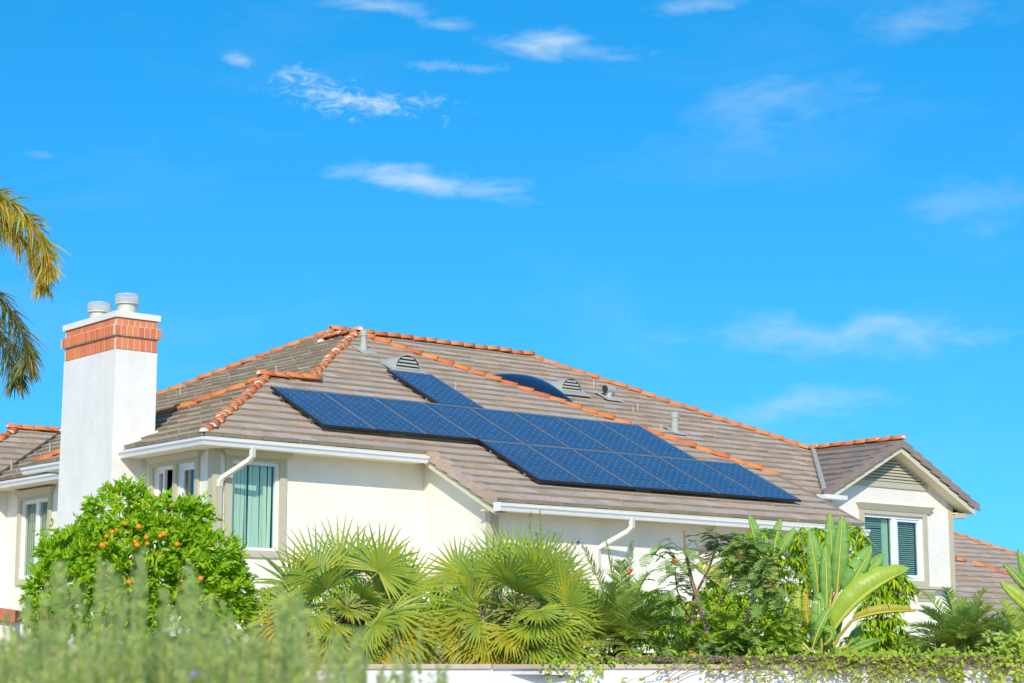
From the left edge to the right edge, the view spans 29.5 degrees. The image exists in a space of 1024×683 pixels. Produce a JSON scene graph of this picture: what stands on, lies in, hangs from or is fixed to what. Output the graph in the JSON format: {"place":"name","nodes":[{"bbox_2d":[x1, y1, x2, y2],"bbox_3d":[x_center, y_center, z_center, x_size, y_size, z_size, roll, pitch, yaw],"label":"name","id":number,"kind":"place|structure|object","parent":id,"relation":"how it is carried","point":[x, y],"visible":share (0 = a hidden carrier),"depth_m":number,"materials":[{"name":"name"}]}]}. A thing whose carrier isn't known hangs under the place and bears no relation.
{"place":"outdoors","nodes":[
{"label":"outdoors","id":0,"kind":"place"},
{"bbox_2d":[0,0,1023,554],"label":"sky","id":1,"kind":"structure","parent":0,"point":[802,221],"materials":[{"name":"blue"}]},
{"bbox_2d":[496,509,581,605],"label":"wispy shrub","id":2,"kind":"object","parent":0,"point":[552,540],"visible":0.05,"depth_m":24.37,"materials":[{"name":"green plant"}]},
{"bbox_2d":[153,657,973,675],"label":"garden bed ground","id":3,"kind":"structure","parent":0,"point":[634,659],"depth_m":25.09,"materials":[{"name":"brown soil"}]},
{"bbox_2d":[0,608,22,659],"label":"terracotta coped wall","id":4,"kind":"structure","parent":3,"relation":"on","point":[15,615],"depth_m":24.33,"materials":[{"name":"paint"}]},
{"bbox_2d":[28,610,66,657],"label":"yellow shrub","id":5,"kind":"object","parent":3,"relation":"on","point":[39,619],"visible":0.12,"depth_m":21.34,"materials":[{"name":"green plant"}]},
{"bbox_2d":[16,472,264,663],"bbox_3d":[-4.337,2.690,22.690,2.915,2.380,1.453,1,-9,-4],"label":"orange tree","id":6,"kind":"object","parent":3,"relation":"on","point":[87,537],"visible":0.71,"depth_m":22.62,"materials":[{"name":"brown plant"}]},
{"bbox_2d":[242,587,335,647],"bbox_3d":[-2.773,3.527,23.845,1.447,1.071,0.765,0,-9,2],"label":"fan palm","id":7,"kind":"object","parent":3,"relation":"on","point":[318,598],"visible":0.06,"depth_m":23.87,"materials":[{"name":"green plant"}]},
{"bbox_2d":[242,513,463,663],"bbox_3d":[-1.791,2.944,21.865,2.511,2.056,2.010,0,-9,-3],"label":"fan palm","id":8,"kind":"object","parent":3,"relation":"on","point":[403,615],"visible":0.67,"depth_m":21.59,"materials":[{"name":"green plant"}]},
{"bbox_2d":[324,579,448,663],"bbox_3d":[-1.472,3.482,24.167,1.880,1.175,0.760,0,-9,-3],"label":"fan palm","id":9,"kind":"object","parent":3,"relation":"on","point":[338,589],"visible":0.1,"depth_m":24.13,"materials":[{"name":"green plant"}]},
{"bbox_2d":[0,293,979,656],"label":"house","id":10,"kind":"structure","parent":3,"relation":"on","point":[254,455],"depth_m":30.94,"materials":[{"name":"paint"}]},
{"bbox_2d":[20,498,47,578],"bbox_3d":[-8.170,3.512,34.500,0.600,1.630,1.330,8,-12,-39],"label":"window","id":11,"kind":"structure","parent":10,"relation":"in","point":[38,508],"depth_m":34.66,"materials":[{"name":"white plastic"}]},
{"bbox_2d":[154,466,193,549],"bbox_3d":[-4.959,2.565,29.487,0.700,1.540,0.830,8,-12,-39],"label":"window","id":12,"kind":"structure","parent":10,"relation":"in","point":[167,472],"depth_m":29.42,"materials":[{"name":"white plastic"}]},
{"bbox_2d":[178,462,240,532],"bbox_3d":[-4.528,2.480,28.975,0.690,1.540,0.820,8,-12,-39],"label":"window","id":13,"kind":"structure","parent":10,"relation":"in","point":[183,468],"depth_m":29.00,"materials":[{"name":"white plastic"}]},
{"bbox_2d":[231,460,278,550],"bbox_3d":[-3.983,2.457,28.841,1.060,1.540,0.600,8,-12,-39],"label":"window","id":14,"kind":"structure","parent":10,"relation":"in","point":[256,510],"depth_m":28.76,"materials":[{"name":"teal glass"}]},
{"bbox_2d":[270,386,376,431],"bbox_3d":[-2.980,1.108,30.513,1.011,0.166,1.706,8,14,-39],"label":"solar panel","id":15,"kind":"object","parent":10,"relation":"attached to","point":[322,408],"visible":1,"depth_m":30.42,"materials":[{"name":"blue"}]},
{"bbox_2d":[323,391,427,436],"bbox_3d":[-2.211,1.212,31.135,1.011,0.166,1.706,8,14,-39],"label":"solar panel","id":16,"kind":"object","parent":10,"relation":"attached to","point":[378,415],"visible":0.94,"depth_m":31.07,"materials":[{"name":"blue"}]},
{"bbox_2d":[374,397,476,440],"bbox_3d":[-1.441,1.316,31.758,1.011,0.166,1.706,8,14,-39],"label":"solar panel","id":17,"kind":"object","parent":10,"relation":"attached to","point":[429,421],"visible":0.94,"depth_m":31.69,"materials":[{"name":"blue"}]},
{"bbox_2d":[387,369,483,407],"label":"solar panel","id":18,"kind":"object","parent":10,"relation":"attached to","point":[431,387],"visible":0.99,"depth_m":33.89,"materials":[{"name":"blue"}]},
{"bbox_2d":[422,402,523,442],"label":"solar panel","id":19,"kind":"object","parent":10,"relation":"attached to","point":[472,422],"visible":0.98,"depth_m":32.36,"materials":[{"name":"blue"}]},
{"bbox_2d":[469,407,569,447],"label":"solar panel","id":20,"kind":"object","parent":10,"relation":"attached to","point":[522,429],"visible":0.97,"depth_m":32.98,"materials":[{"name":"blue"}]},
{"bbox_2d":[478,439,586,485],"bbox_3d":[0.304,1.983,31.078,1.011,0.166,1.706,8,14,-39],"label":"solar panel","id":21,"kind":"object","parent":10,"relation":"attached to","point":[528,460],"visible":1,"depth_m":30.99,"materials":[{"name":"blue"}]},
{"bbox_2d":[514,411,613,451],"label":"solar panel","id":22,"kind":"object","parent":10,"relation":"attached to","point":[564,432],"visible":0.96,"depth_m":33.60,"materials":[{"name":"blue"}]},
{"bbox_2d":[527,444,632,488],"bbox_3d":[1.074,2.087,31.701,1.011,0.166,1.706,8,14,-39],"label":"solar panel","id":23,"kind":"object","parent":10,"relation":"attached to","point":[589,472],"visible":0.98,"depth_m":31.63,"materials":[{"name":"blue"}]},
{"bbox_2d":[557,416,656,455],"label":"solar panel","id":24,"kind":"object","parent":10,"relation":"attached to","point":[606,436],"visible":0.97,"depth_m":34.23,"materials":[{"name":"blue"}]},
{"bbox_2d":[572,448,677,492],"bbox_3d":[1.843,2.190,32.323,1.011,0.166,1.706,8,14,-39],"label":"solar panel","id":25,"kind":"object","parent":10,"relation":"attached to","point":[635,476],"visible":0.98,"depth_m":32.26,"materials":[{"name":"blue"}]},
{"bbox_2d":[598,420,695,458],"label":"solar panel","id":26,"kind":"object","parent":10,"relation":"attached to","point":[647,440],"visible":0.96,"depth_m":34.85,"materials":[{"name":"blue"}]},
{"bbox_2d":[616,452,720,495],"bbox_3d":[2.613,2.294,32.945,1.011,0.166,1.706,8,14,-39],"label":"solar panel","id":27,"kind":"object","parent":10,"relation":"attached to","point":[678,479],"visible":0.97,"depth_m":32.88,"materials":[{"name":"blue"}]},
{"bbox_2d":[659,456,761,498],"bbox_3d":[3.383,2.398,33.567,1.011,0.166,1.706,8,14,-39],"label":"solar panel","id":28,"kind":"object","parent":10,"relation":"attached to","point":[712,478],"visible":0.96,"depth_m":33.50,"materials":[{"name":"blue"}]},
{"bbox_2d":[700,460,800,501],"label":"solar panel","id":29,"kind":"object","parent":10,"relation":"attached to","point":[763,488],"visible":0.95,"depth_m":34.13,"materials":[{"name":"blue"}]},
{"bbox_2d":[864,513,923,580],"bbox_3d":[7.536,4.192,39.468,2.070,1.540,0.510,8,-12,-39],"label":"window","id":30,"kind":"structure","parent":10,"relation":"in","point":[899,538],"depth_m":39.67,"materials":[{"name":"white plastic"}]},
{"bbox_2d":[424,519,607,663],"bbox_3d":[-0.018,2.920,21.800,2.150,1.921,2.017,0,-9,0],"label":"fan palm","id":31,"kind":"object","parent":3,"relation":"on","point":[517,635],"visible":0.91,"depth_m":21.35,"materials":[{"name":"green plant"}]},
{"bbox_2d":[452,549,600,625],"bbox_3d":[0.120,3.031,23.830,1.949,1.004,0.446,0,-9,2],"label":"wispy shrub","id":32,"kind":"object","parent":3,"relation":"on","point":[502,601],"visible":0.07,"depth_m":23.77,"materials":[{"name":"green plant"}]},
{"bbox_2d":[77,644,1023,663],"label":"ground cover leaves","id":33,"kind":"object","parent":3,"relation":"on","point":[634,651],"visible":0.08,"depth_m":21.13,"materials":[{"name":"green plant"}]},
{"bbox_2d":[434,578,673,658],"bbox_3d":[0.560,3.489,24.223,3.233,1.186,0.823,0,-9,1],"label":"mango bush","id":34,"kind":"object","parent":3,"relation":"on","point":[644,592],"visible":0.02,"depth_m":24.25,"materials":[{"name":"green plant"}]},
{"bbox_2d":[554,540,686,663],"bbox_3d":[1.244,3.015,22.248,1.776,1.510,1.665,-5,-11,27],"label":"feather palm","id":35,"kind":"object","parent":3,"relation":"on","point":[625,624],"visible":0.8,"depth_m":21.95,"materials":[{"name":"green plant"}]},
{"bbox_2d":[699,580,740,614],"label":"mango bush","id":36,"kind":"object","parent":3,"relation":"on","point":[717,591],"visible":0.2,"depth_m":25.67,"materials":[{"name":"green plant"}]},
{"bbox_2d":[633,526,821,663],"bbox_3d":[2.331,2.869,21.130,2.079,1.715,0.964,1,-9,-3],"label":"feathery shrub","id":37,"kind":"object","parent":3,"relation":"on","point":[772,642],"visible":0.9,"depth_m":21.06,"materials":[{"name":"green plant"}]},
{"bbox_2d":[642,589,812,663],"bbox_3d":[2.655,3.530,23.648,2.318,1.042,0.807,0,-9,1],"label":"mango bush","id":38,"kind":"object","parent":3,"relation":"on","point":[717,601],"visible":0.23,"depth_m":23.62,"materials":[{"name":"green plant"}]},
{"bbox_2d":[696,515,795,601],"bbox_3d":[3.088,2.977,25.741,1.369,1.411,0.266,1,-10,-6],"label":"paddle leaf plant","id":39,"kind":"object","parent":3,"relation":"on","point":[788,537],"visible":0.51,"depth_m":25.77,"materials":[{"name":"green plant"}]},
{"bbox_2d":[716,523,878,655],"bbox_3d":[3.906,3.458,26.679,2.288,1.971,0.779,0,-9,-1],"label":"mango bush","id":40,"kind":"object","parent":3,"relation":"on","point":[796,544],"visible":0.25,"depth_m":26.69,"materials":[{"name":"green plant"}]},
{"bbox_2d":[775,512,916,663],"bbox_3d":[3.731,2.776,21.824,1.460,1.786,0.805,1,-10,-6],"label":"paddle leaf plant","id":41,"kind":"object","parent":3,"relation":"on","point":[833,570],"visible":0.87,"depth_m":21.75,"materials":[{"name":"green plant"}]},
{"bbox_2d":[837,566,924,663],"bbox_3d":[4.538,3.464,24.165,1.194,1.371,0.647,0,-9,-1],"label":"mango bush","id":42,"kind":"object","parent":3,"relation":"on","point":[887,634],"visible":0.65,"depth_m":24.13,"materials":[{"name":"green plant"}]},
{"bbox_2d":[896,642,999,663],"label":"mango bush","id":43,"kind":"object","parent":3,"relation":"on","point":[944,650],"visible":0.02,"depth_m":24.41,"materials":[{"name":"green plant"}]},
{"bbox_2d":[891,586,1017,657],"bbox_3d":[5.183,3.368,22.760,1.622,0.986,1.530,8,-12,-39],"label":"feather palm","id":44,"kind":"object","parent":3,"relation":"on","point":[960,628],"visible":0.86,"depth_m":22.57,"materials":[{"name":"green plant"}]},
{"bbox_2d":[974,598,1023,662],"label":"feather palm","id":45,"kind":"object","parent":3,"relation":"on","point":[1017,620],"visible":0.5,"depth_m":22.42,"materials":[{"name":"green plant"}]},
{"bbox_2d":[1000,549,1023,610],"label":"paddle leaf plant","id":46,"kind":"object","parent":3,"relation":"on","point":[1015,594],"visible":1,"depth_m":22.67,"materials":[{"name":"green plant"}]},
{"label":"ground","id":47,"kind":"structure","parent":0,"visible":0},
{"bbox_2d":[0,173,71,399],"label":"queen palm","id":48,"kind":"object","parent":47,"relation":"on","point":[12,235],"visible":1,"depth_m":41.30,"materials":[{"name":"green plant"}]},
{"bbox_2d":[90,664,1023,682],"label":"garden wall","id":49,"kind":"structure","parent":47,"relation":"on","point":[500,673],"depth_m":19.13,"materials":[{"name":"beige stone"}]},
{"bbox_2d":[539,629,1023,682],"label":"wall creeper","id":50,"kind":"object","parent":49,"relation":"on","point":[916,662],"depth_m":19.06,"materials":[{"name":"green plant"}]},
{"bbox_2d":[954,531,1023,646],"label":"neighbour house","id":51,"kind":"structure","parent":47,"relation":"on","point":[979,564],"depth_m":50.30,"materials":[{"name":"tile"}]},
{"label":"earth bank","id":52,"kind":"structure","parent":0,"visible":0},
{"bbox_2d":[0,546,451,682],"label":"rosemary hedge","id":53,"kind":"object","parent":52,"relation":"on","point":[36,662],"visible":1,"depth_m":4.38,"materials":[{"name":"green plant"}]}
]}

